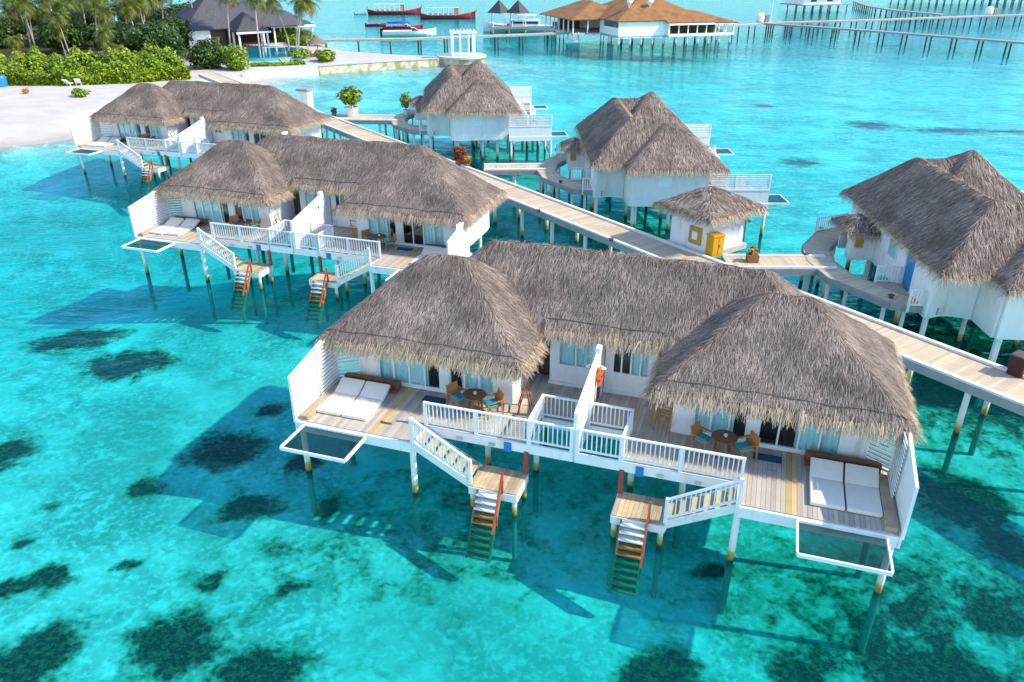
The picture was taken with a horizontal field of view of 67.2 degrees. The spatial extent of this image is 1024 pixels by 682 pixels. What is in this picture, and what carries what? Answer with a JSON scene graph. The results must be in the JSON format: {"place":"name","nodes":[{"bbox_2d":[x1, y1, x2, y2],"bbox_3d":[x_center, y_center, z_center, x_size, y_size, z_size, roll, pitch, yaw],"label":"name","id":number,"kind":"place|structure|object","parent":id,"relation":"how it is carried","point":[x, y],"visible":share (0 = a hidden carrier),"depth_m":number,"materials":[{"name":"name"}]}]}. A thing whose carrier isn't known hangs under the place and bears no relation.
{"place":"outdoors","nodes":[
{"label":"outdoors","id":0,"kind":"place"},
{"bbox_2d":[0,21,440,151],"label":"beach","id":1,"kind":"structure","parent":0,"point":[37,116],"depth_m":97.18,"materials":[{"name":"sand"}]},
{"bbox_2d":[0,28,10,49],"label":"broadleaf tree","id":2,"kind":"object","parent":1,"relation":"on","point":[3,43],"visible":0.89,"depth_m":134.07,"materials":[{"name":"green plant"}]},
{"bbox_2d":[0,17,18,36],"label":"broadleaf tree","id":3,"kind":"object","parent":1,"relation":"on","point":[7,25],"visible":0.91,"depth_m":154.22,"materials":[{"name":"green plant"}]},
{"bbox_2d":[4,34,27,50],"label":"leafy bush","id":4,"kind":"object","parent":1,"relation":"on","point":[14,39],"visible":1,"depth_m":118.72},
{"bbox_2d":[8,19,30,40],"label":"broadleaf tree","id":5,"kind":"object","parent":1,"relation":"on","point":[21,29],"visible":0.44,"depth_m":159.32,"materials":[{"name":"green plant"}]},
{"bbox_2d":[1,0,38,45],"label":"coconut palm","id":6,"kind":"object","parent":1,"relation":"on","point":[22,6],"visible":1,"depth_m":121.61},
{"bbox_2d":[1,0,45,46],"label":"coconut palm","id":7,"kind":"object","parent":1,"relation":"on","point":[31,14],"visible":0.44,"depth_m":125.65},
{"bbox_2d":[33,0,60,20],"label":"coconut palm","id":8,"kind":"object","parent":1,"relation":"on","point":[50,4],"visible":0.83,"depth_m":125.29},
{"bbox_2d":[43,9,71,52],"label":"coconut palm","id":9,"kind":"object","parent":1,"relation":"on","point":[57,15],"visible":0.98,"depth_m":116.16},
{"bbox_2d":[48,26,68,55],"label":"coconut palm","id":10,"kind":"object","parent":1,"relation":"on","point":[58,33],"visible":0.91,"depth_m":117.93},
{"bbox_2d":[35,19,89,58],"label":"broadleaf tree","id":11,"kind":"object","parent":1,"relation":"on","point":[75,35],"visible":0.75,"depth_m":125.90,"materials":[{"name":"green plant"}]},
{"bbox_2d":[47,0,80,52],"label":"coconut palm","id":12,"kind":"object","parent":1,"relation":"on","point":[64,4],"visible":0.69,"depth_m":135.19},
{"bbox_2d":[60,8,85,50],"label":"coconut palm","id":13,"kind":"object","parent":1,"relation":"on","point":[77,19],"visible":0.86,"depth_m":127.09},
{"bbox_2d":[71,87,90,97],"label":"leafy bush","id":14,"kind":"object","parent":1,"relation":"on","point":[79,92],"visible":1,"depth_m":97.69,"materials":[{"name":"green plant"}]},
{"bbox_2d":[75,0,114,51],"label":"coconut palm","id":15,"kind":"object","parent":1,"relation":"on","point":[90,3],"visible":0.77,"depth_m":125.15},
{"bbox_2d":[0,42,191,85],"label":"beach hedge","id":16,"kind":"object","parent":1,"relation":"on","point":[35,66],"visible":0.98,"depth_m":107.11,"materials":[{"name":"green plant"}]},
{"bbox_2d":[86,5,117,48],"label":"coconut palm","id":17,"kind":"object","parent":1,"relation":"on","point":[104,16],"visible":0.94,"depth_m":119.23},
{"bbox_2d":[88,23,116,51],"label":"coconut palm","id":18,"kind":"object","parent":1,"relation":"on","point":[103,32],"visible":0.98,"depth_m":114.70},
{"bbox_2d":[106,24,141,52],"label":"broadleaf tree","id":19,"kind":"object","parent":1,"relation":"on","point":[122,37],"visible":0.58,"depth_m":121.97,"materials":[{"name":"green plant"}]},
{"bbox_2d":[114,0,143,49],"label":"coconut palm","id":20,"kind":"object","parent":1,"relation":"on","point":[126,8],"visible":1,"depth_m":124.98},
{"bbox_2d":[127,0,157,22],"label":"coconut palm","id":21,"kind":"object","parent":1,"relation":"on","point":[144,3],"visible":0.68,"depth_m":127.36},
{"bbox_2d":[126,18,182,51],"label":"broadleaf tree","id":22,"kind":"object","parent":1,"relation":"on","point":[143,31],"visible":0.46,"depth_m":117.06,"materials":[{"name":"green plant"}]},
{"bbox_2d":[138,30,188,56],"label":"broadleaf tree","id":23,"kind":"object","parent":1,"relation":"on","point":[176,42],"visible":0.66,"depth_m":116.48,"materials":[{"name":"green plant"}]},
{"bbox_2d":[151,5,183,15],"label":"broadleaf tree","id":24,"kind":"object","parent":1,"relation":"on","point":[167,10],"visible":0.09,"depth_m":160.32,"materials":[{"name":"green plant"}]},
{"bbox_2d":[161,15,194,41],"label":"broadleaf tree","id":25,"kind":"object","parent":1,"relation":"on","point":[181,24],"visible":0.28,"depth_m":145.50,"materials":[{"name":"green plant"}]},
{"bbox_2d":[182,36,225,69],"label":"leafy bush","id":26,"kind":"object","parent":1,"relation":"on","point":[206,52],"visible":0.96,"depth_m":120.50,"materials":[{"name":"green plant"}]},
{"bbox_2d":[216,0,240,44],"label":"coconut palm","id":27,"kind":"object","parent":1,"relation":"on","point":[231,2],"visible":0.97,"depth_m":145.06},
{"bbox_2d":[218,43,249,70],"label":"leafy bush","id":28,"kind":"object","parent":1,"relation":"on","point":[235,58],"visible":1,"depth_m":120.20,"materials":[{"name":"green plant"}]},
{"bbox_2d":[173,0,327,47],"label":"beach pavilion","id":29,"kind":"structure","parent":1,"relation":"on","point":[205,18],"depth_m":151.41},
{"bbox_2d":[241,0,267,56],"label":"coconut palm","id":30,"kind":"object","parent":1,"relation":"on","point":[255,5],"visible":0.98,"depth_m":130.80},
{"bbox_2d":[216,47,311,61],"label":"infinity pool","id":31,"kind":"structure","parent":1,"relation":"on","point":[272,54],"depth_m":137.26,"materials":[{"name":"liquid"}]},
{"bbox_2d":[256,0,289,46],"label":"coconut palm","id":32,"kind":"object","parent":1,"relation":"on","point":[270,3],"visible":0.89,"depth_m":148.55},
{"bbox_2d":[248,59,305,66],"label":"pool hedge","id":33,"kind":"object","parent":1,"relation":"on","point":[287,63],"visible":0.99,"depth_m":126.78,"materials":[{"name":"green plant"}]},
{"bbox_2d":[243,64,318,76],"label":"sea wall","id":34,"kind":"structure","parent":1,"relation":"on","point":[303,70],"depth_m":121.03,"materials":[{"name":"concrete"}]},
{"bbox_2d":[272,28,295,41],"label":"leafy bush","id":35,"kind":"object","parent":1,"relation":"on","point":[281,36],"visible":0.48,"depth_m":159.34,"materials":[{"name":"green plant"}]},
{"bbox_2d":[284,49,310,58],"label":"leafy bush","id":36,"kind":"object","parent":1,"relation":"on","point":[302,53],"visible":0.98,"depth_m":133.17,"materials":[{"name":"green plant"}]},
{"bbox_2d":[284,34,314,45],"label":"leafy bush","id":37,"kind":"object","parent":1,"relation":"on","point":[291,39],"visible":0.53,"depth_m":155.66,"materials":[{"name":"green plant"}]},
{"bbox_2d":[291,28,314,48],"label":"coconut palm","id":38,"kind":"object","parent":1,"relation":"on","point":[304,32],"visible":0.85,"depth_m":148.33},
{"bbox_2d":[288,0,321,47],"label":"coconut palm","id":39,"kind":"object","parent":1,"relation":"on","point":[304,6],"visible":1,"depth_m":142.61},
{"bbox_2d":[313,49,335,61],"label":"leafy bush","id":40,"kind":"object","parent":1,"relation":"on","point":[324,55],"visible":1,"depth_m":130.73,"materials":[{"name":"green plant"}]},
{"bbox_2d":[318,58,438,74],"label":"stone wall","id":41,"kind":"structure","parent":1,"relation":"on","point":[327,69],"depth_m":129.04,"materials":[{"name":"stone"}]},
{"bbox_2d":[437,52,486,66],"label":"round terrace","id":42,"kind":"structure","parent":1,"relation":"on","point":[446,59],"depth_m":133.75,"materials":[{"name":"white stone"}]},
{"bbox_2d":[449,29,476,55],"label":"pergola","id":43,"kind":"object","parent":42,"relation":"on","point":[473,32],"visible":1,"depth_m":134.22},
{"bbox_2d":[0,0,1023,681],"bbox_3d":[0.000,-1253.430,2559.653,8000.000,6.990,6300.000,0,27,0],"label":"seabed","id":44,"kind":"structure","parent":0,"point":[150,530],"depth_m":31.18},
{"bbox_2d":[65,80,331,205],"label":"duplex villa","id":45,"kind":"object","parent":44,"relation":"on","point":[199,118],"visible":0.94,"depth_m":66.97,"materials":[{"name":"plant"}]},
{"bbox_2d":[116,121,141,140],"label":"sliding door","id":46,"kind":"structure","parent":45,"relation":"in","point":[128,130],"depth_m":68.85,"materials":[{"name":"white paint"}]},
{"bbox_2d":[144,123,162,141],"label":"window","id":47,"kind":"structure","parent":45,"relation":"in","point":[154,131],"depth_m":68.03,"materials":[{"name":"glass"}]},
{"bbox_2d":[280,238,925,652],"bbox_3d":[3.131,2.241,28.595,21.138,9.672,12.279,8,28,16],"label":"duplex villa","id":48,"kind":"object","parent":44,"relation":"on","point":[794,378],"visible":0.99,"depth_m":26.58,"materials":[{"name":"plant"}]},
{"bbox_2d":[316,377,365,415],"bbox_3d":[-6.329,2.028,28.588,0.980,0.418,2.039,8,28,16],"label":"sun mattress","id":49,"kind":"object","parent":48,"relation":"on","point":[341,399],"visible":1,"depth_m":28.64,"materials":[{"name":"fabric"}]},
{"bbox_2d":[341,381,389,420],"bbox_3d":[-5.341,2.173,28.297,0.980,0.418,2.039,8,28,16],"label":"sun mattress","id":50,"kind":"object","parent":48,"relation":"on","point":[366,404],"visible":1,"depth_m":28.37,"materials":[{"name":"fabric"}]},
{"bbox_2d":[377,355,440,389],"bbox_3d":[-3.896,0.771,29.246,2.600,1.980,0.185,8,28,16],"label":"sliding door","id":51,"kind":"structure","parent":48,"relation":"in","point":[419,377],"depth_m":29.55,"materials":[{"name":"white paint"}]},
{"bbox_2d":[421,395,445,403],"bbox_3d":[-2.888,2.193,28.736,0.900,0.019,0.400,8,28,16],"label":"doormat","id":52,"kind":"object","parent":48,"relation":"on","point":[427,398],"visible":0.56,"depth_m":28.74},
{"bbox_2d":[445,380,465,406],"bbox_3d":[-1.992,2.024,28.126,0.640,0.882,0.680,-23,35,-38],"label":"armchair","id":53,"kind":"object","parent":48,"relation":"on","point":[453,392],"visible":0.88,"depth_m":28.11,"materials":[{"name":"brown wood"}]},
{"bbox_2d":[449,367,493,397],"bbox_3d":[-1.475,1.104,28.524,1.800,1.930,0.185,8,28,16],"label":"curtain","id":54,"kind":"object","parent":48,"relation":"in","point":[467,383],"depth_m":28.71,"materials":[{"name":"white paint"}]},
{"bbox_2d":[462,388,485,414],"bbox_3d":[-1.358,2.233,27.876,0.860,0.734,0.860,3,27,6],"label":"round table","id":55,"kind":"object","parent":48,"relation":"on","point":[468,395],"visible":0.98,"depth_m":27.68,"materials":[{"name":"brown wood"}]},
{"bbox_2d":[481,388,504,419],"bbox_3d":[-0.681,2.240,27.692,0.680,0.882,0.640,-11,29,-21],"label":"armchair","id":56,"kind":"object","parent":48,"relation":"on","point":[497,400],"visible":0.98,"depth_m":27.62,"materials":[{"name":"brown wood"}]},
{"bbox_2d":[517,378,532,413],"bbox_3d":[0.467,1.996,27.875,0.559,1.163,0.640,1,27,3],"label":"towel rack","id":57,"kind":"object","parent":48,"relation":"on","point":[522,393],"visible":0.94,"depth_m":27.80,"materials":[{"name":"brown wood"}]},
{"bbox_2d":[558,337,594,369],"bbox_3d":[2.444,0.418,29.159,1.400,1.270,0.195,8,28,16],"label":"window","id":58,"kind":"structure","parent":48,"relation":"in","point":[567,356],"depth_m":29.27,"materials":[{"name":"glass"}]},
{"bbox_2d":[612,346,650,378],"bbox_3d":[4.438,0.711,28.573,1.400,1.270,0.195,8,28,16],"label":"window","id":59,"kind":"structure","parent":48,"relation":"in","point":[637,366],"depth_m":28.62,"materials":[{"name":"glass"}]},
{"bbox_2d":[651,397,672,433],"bbox_3d":[5.297,2.540,26.784,0.640,1.163,0.559,16,31,29],"label":"towel rack","id":60,"kind":"object","parent":48,"relation":"on","point":[658,415],"visible":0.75,"depth_m":26.77,"materials":[{"name":"brown wood"}]},
{"bbox_2d":[689,420,715,454],"bbox_3d":[6.339,3.247,25.674,0.640,0.882,0.680,-23,35,-38],"label":"armchair","id":61,"kind":"object","parent":48,"relation":"on","point":[698,436],"visible":0.91,"depth_m":25.63,"materials":[{"name":"brown wood"}]},
{"bbox_2d":[692,402,748,440],"bbox_3d":[7.074,2.358,26.008,1.800,1.930,0.185,8,28,16],"label":"window","id":62,"kind":"structure","parent":48,"relation":"in","point":[712,422],"depth_m":26.27,"materials":[{"name":"glass"}]},
{"bbox_2d":[711,429,737,459],"bbox_3d":[6.974,3.456,25.425,0.860,0.734,0.860,3,27,6],"label":"round table","id":63,"kind":"object","parent":48,"relation":"on","point":[718,437],"visible":1,"depth_m":25.26,"materials":[{"name":"brown wood"}]},
{"bbox_2d":[731,430,760,464],"bbox_3d":[7.652,3.465,25.236,0.680,0.882,0.640,-8,28,-15],"label":"armchair","id":64,"kind":"object","parent":48,"relation":"on","point":[751,442],"visible":0.98,"depth_m":25.16,"materials":[{"name":"brown wood"}]},
{"bbox_2d":[753,452,781,463],"bbox_3d":[8.416,3.851,25.410,0.900,0.019,0.400,8,28,16],"label":"doormat","id":65,"kind":"object","parent":48,"relation":"on","point":[769,458],"visible":1,"depth_m":25.36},
{"bbox_2d":[757,417,843,454],"bbox_3d":[9.496,2.736,25.306,2.600,1.980,0.185,8,28,16],"label":"sliding door","id":66,"kind":"structure","parent":48,"relation":"in","point":[810,440],"depth_m":25.45,"materials":[{"name":"white paint"}]},
{"bbox_2d":[809,457,844,510],"bbox_3d":[9.754,4.388,23.856,0.980,0.418,2.039,8,28,16],"label":"sun mattress","id":67,"kind":"object","parent":48,"relation":"on","point":[826,483],"visible":1,"depth_m":23.95,"materials":[{"name":"fabric"}]},
{"bbox_2d":[845,463,882,517],"bbox_3d":[10.742,4.532,23.565,0.980,0.418,2.039,8,28,16],"label":"sun mattress","id":68,"kind":"object","parent":48,"relation":"on","point":[862,494],"visible":1,"depth_m":23.64,"materials":[{"name":"fabric"}]},
{"bbox_2d":[198,72,1023,472],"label":"boardwalk","id":69,"kind":"structure","parent":44,"relation":"on","point":[988,382],"depth_m":37.55,"materials":[{"name":"brown wood"}]},
{"bbox_2d":[452,144,466,165],"bbox_3d":[-4.135,-14.707,60.793,1.259,1.673,1.352,0,27,0],"label":"red bush","id":70,"kind":"object","parent":69,"relation":"on","point":[459,153],"visible":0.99,"depth_m":60.56,"materials":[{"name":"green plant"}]},
{"bbox_2d":[1006,350,1023,378],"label":"waste bin","id":71,"kind":"object","parent":69,"relation":"on","point":[1015,368],"visible":1,"depth_m":30.19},
{"bbox_2d":[651,185,769,257],"bbox_3d":[11.252,-5.081,45.068,5.560,8.075,5.136,-17,31,-31],"label":"pump hut","id":72,"kind":"object","parent":44,"relation":"on","point":[699,213],"visible":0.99,"depth_m":42.96,"materials":[{"name":"white paint"}]},
{"bbox_2d":[705,231,725,256],"bbox_3d":[11.194,-5.337,42.522,0.833,1.207,0.663,-13,29,-24],"label":"storage cabinet","id":73,"kind":"object","parent":72,"relation":"on","point":[714,243],"visible":1,"depth_m":42.30,"materials":[{"name":"yellow paint"}]},
{"bbox_2d":[0,0,1023,186],"bbox_3d":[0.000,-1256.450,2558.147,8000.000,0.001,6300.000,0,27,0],"label":"water","id":74,"kind":"structure","parent":0,"point":[732,6],"depth_m":195.87,"materials":[{"name":"liquid"}]},
{"bbox_2d":[295,87,314,107],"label":"utility pillar","id":75,"kind":"structure","parent":74,"relation":"in","point":[305,94],"depth_m":84.33,"materials":[{"name":"white paint"}]},
{"bbox_2d":[121,133,507,328],"bbox_3d":[-11.320,-6.770,46.488,21.138,9.672,12.279,8,28,16],"label":"duplex villa","id":76,"kind":"object","parent":74,"relation":"in","point":[316,191],"visible":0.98,"depth_m":44.96,"materials":[{"name":"plant"}]},
{"bbox_2d":[149,217,183,234],"bbox_3d":[-20.806,-6.954,46.424,0.980,0.418,2.039,9,28,17],"label":"sun mattress","id":77,"kind":"object","parent":76,"relation":"on","point":[171,223],"visible":1,"depth_m":46.52,"materials":[{"name":"fabric"}]},
{"bbox_2d":[165,218,199,235],"bbox_3d":[-19.746,-6.851,46.217,0.980,0.418,2.038,8,28,16],"label":"sun mattress","id":78,"kind":"object","parent":76,"relation":"on","point":[187,225],"visible":1,"depth_m":46.34,"materials":[{"name":"fabric"}]},
{"bbox_2d":[192,197,229,223],"bbox_3d":[-18.350,-8.227,47.115,2.600,1.980,0.185,8,28,16],"label":"sliding door","id":79,"kind":"structure","parent":76,"relation":"in","point":[214,212],"depth_m":47.34,"materials":[{"name":"white paint"}]},
{"bbox_2d":[233,202,259,225],"bbox_3d":[-15.928,-7.900,46.402,1.800,1.930,0.184,8,28,16],"label":"window","id":80,"kind":"structure","parent":76,"relation":"in","point":[252,214],"depth_m":46.50,"materials":[{"name":"glass"}]},
{"bbox_2d":[303,190,316,206],"bbox_3d":[-12.011,-8.591,47.050,1.400,1.270,0.195,8,28,16],"label":"window","id":81,"kind":"structure","parent":76,"relation":"in","point":[306,197],"depth_m":47.12,"materials":[{"name":"glass"}]},
{"bbox_2d":[367,215,396,241],"bbox_3d":[-7.369,-6.659,43.914,1.800,1.930,0.185,8,28,16],"label":"window","id":82,"kind":"structure","parent":76,"relation":"in","point":[375,227],"depth_m":44.08,"materials":[{"name":"glass"}]},
{"bbox_2d":[402,222,444,245],"bbox_3d":[-4.943,-6.285,43.219,2.600,1.980,0.185,8,28,16],"label":"sliding door","id":83,"kind":"structure","parent":76,"relation":"in","point":[431,235],"depth_m":43.28,"materials":[{"name":"white paint"}]},
{"bbox_2d":[410,245,440,263],"bbox_3d":[-4.643,-4.638,41.779,0.980,0.418,2.038,8,28,16],"label":"sun mattress","id":84,"kind":"object","parent":76,"relation":"on","point":[430,249],"visible":0.59,"depth_m":42.27,"materials":[{"name":"fabric"}]},
{"bbox_2d":[331,114,402,138],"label":"branch walkway","id":85,"kind":"structure","parent":74,"relation":"in","point":[385,120],"depth_m":78.81,"materials":[{"name":"brown wood"}]},
{"bbox_2d":[336,84,362,116],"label":"potted tree","id":86,"kind":"object","parent":85,"relation":"on","point":[349,96],"visible":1,"depth_m":78.91,"materials":[{"name":"green plant"}]},
{"bbox_2d":[367,4,421,14],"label":"dhoni boat","id":87,"kind":"object","parent":74,"relation":"on","point":[403,11],"visible":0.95,"depth_m":253.95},
{"bbox_2d":[382,21,422,29],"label":"canopy boat","id":88,"kind":"object","parent":74,"relation":"on","point":[405,27],"visible":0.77,"depth_m":198.42,"materials":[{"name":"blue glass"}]},
{"bbox_2d":[380,27,436,36],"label":"speedboat","id":89,"kind":"object","parent":74,"relation":"on","point":[414,32],"visible":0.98,"depth_m":184.99,"materials":[{"name":"white plastic"}]},
{"bbox_2d":[309,32,568,55],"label":"jetty","id":90,"kind":"object","parent":74,"relation":"in","point":[442,37],"visible":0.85,"depth_m":161.59,"materials":[{"name":"brown wood"}]},
{"bbox_2d":[419,7,476,19],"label":"dhoni boat","id":91,"kind":"object","parent":74,"relation":"on","point":[457,15],"visible":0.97,"depth_m":236.30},
{"bbox_2d":[391,59,567,180],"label":"single villa","id":92,"kind":"object","parent":74,"relation":"in","point":[475,101],"visible":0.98,"depth_m":71.56,"materials":[{"name":"grey wood"}]},
{"bbox_2d":[399,92,410,114],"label":"corner shrub","id":93,"kind":"object","parent":92,"relation":"on","point":[405,100],"visible":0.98,"depth_m":80.05,"materials":[{"name":"green plant"}]},
{"bbox_2d":[489,25,527,44],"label":"jetty platform","id":94,"kind":"structure","parent":74,"relation":"in","point":[509,27],"depth_m":190.16,"materials":[{"name":"paint"}]},
{"bbox_2d":[487,0,507,26],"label":"gazebo","id":95,"kind":"object","parent":94,"relation":"on","point":[498,7],"visible":0.99,"depth_m":189.19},
{"bbox_2d":[507,0,529,26],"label":"gazebo","id":96,"kind":"object","parent":94,"relation":"on","point":[517,7],"visible":1,"depth_m":188.85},
{"bbox_2d":[484,163,545,223],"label":"branch walkway","id":97,"kind":"structure","parent":74,"relation":"in","point":[514,169],"depth_m":59.98,"materials":[{"name":"white wood"}]},
{"bbox_2d":[483,14,556,32],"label":"motor yacht","id":98,"kind":"object","parent":74,"relation":"on","point":[533,25],"visible":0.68,"depth_m":193.41,"materials":[{"name":"white plastic"}]},
{"bbox_2d":[539,0,738,60],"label":"restaurant","id":99,"kind":"structure","parent":74,"relation":"in","point":[629,19],"depth_m":166.91,"materials":[{"name":"concrete"}]},
{"bbox_2d":[537,91,789,254],"bbox_3d":[10.323,-13.313,59.309,16.854,10.102,17.712,0,27,0],"label":"single villa","id":100,"kind":"object","parent":74,"relation":"in","point":[647,150],"visible":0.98,"depth_m":53.05,"materials":[{"name":"plant"}]},
{"bbox_2d":[657,173,673,187],"bbox_3d":[10.300,-10.773,51.750,1.070,0.970,0.070,0,27,0],"label":"window","id":101,"kind":"structure","parent":100,"relation":"in","point":[662,182],"depth_m":51.78,"materials":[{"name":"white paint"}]},
{"bbox_2d":[710,23,763,45],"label":"jetty","id":102,"kind":"object","parent":74,"relation":"in","point":[749,25],"visible":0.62,"depth_m":190.69,"materials":[{"name":"white wood"}]},
{"bbox_2d":[721,254,836,278],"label":"branch walkway","id":103,"kind":"structure","parent":74,"relation":"in","point":[781,265],"depth_m":41.57,"materials":[{"name":"brown wood"}]},
{"bbox_2d":[745,246,759,262],"bbox_3d":[13.005,-4.734,41.651,0.657,0.904,0.673,0,27,0],"label":"wooden planter","id":104,"kind":"object","parent":103,"relation":"on","point":[752,256],"visible":1,"depth_m":41.53,"materials":[{"name":"wood"}]},
{"bbox_2d":[780,0,850,19],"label":"villa","id":105,"kind":"object","parent":74,"relation":"in","point":[813,3],"visible":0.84,"depth_m":272.83,"materials":[{"name":"white paint"}]},
{"bbox_2d":[760,22,1023,64],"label":"jetty","id":106,"kind":"object","parent":74,"relation":"in","point":[912,34],"visible":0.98,"depth_m":170.58,"materials":[{"name":"wood"}]},
{"bbox_2d":[763,14,1023,41],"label":"jetty","id":107,"kind":"object","parent":74,"relation":"in","point":[888,19],"visible":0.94,"depth_m":209.04,"materials":[{"name":"brown wood"}]},
{"bbox_2d":[851,1,946,30],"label":"jetty","id":108,"kind":"object","parent":74,"relation":"in","point":[860,3],"visible":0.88,"depth_m":249.17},
{"bbox_2d":[798,149,1023,407],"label":"single villa","id":109,"kind":"object","parent":74,"relation":"in","point":[936,237],"visible":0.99,"depth_m":37.73,"materials":[{"name":"plant"}]},
{"bbox_2d":[902,252,915,290],"bbox_3d":[19.696,-3.498,38.055,0.060,1.900,1.100,2,27,4],"label":"entrance door","id":110,"kind":"structure","parent":109,"relation":"in","point":[909,269],"depth_m":38.20,"materials":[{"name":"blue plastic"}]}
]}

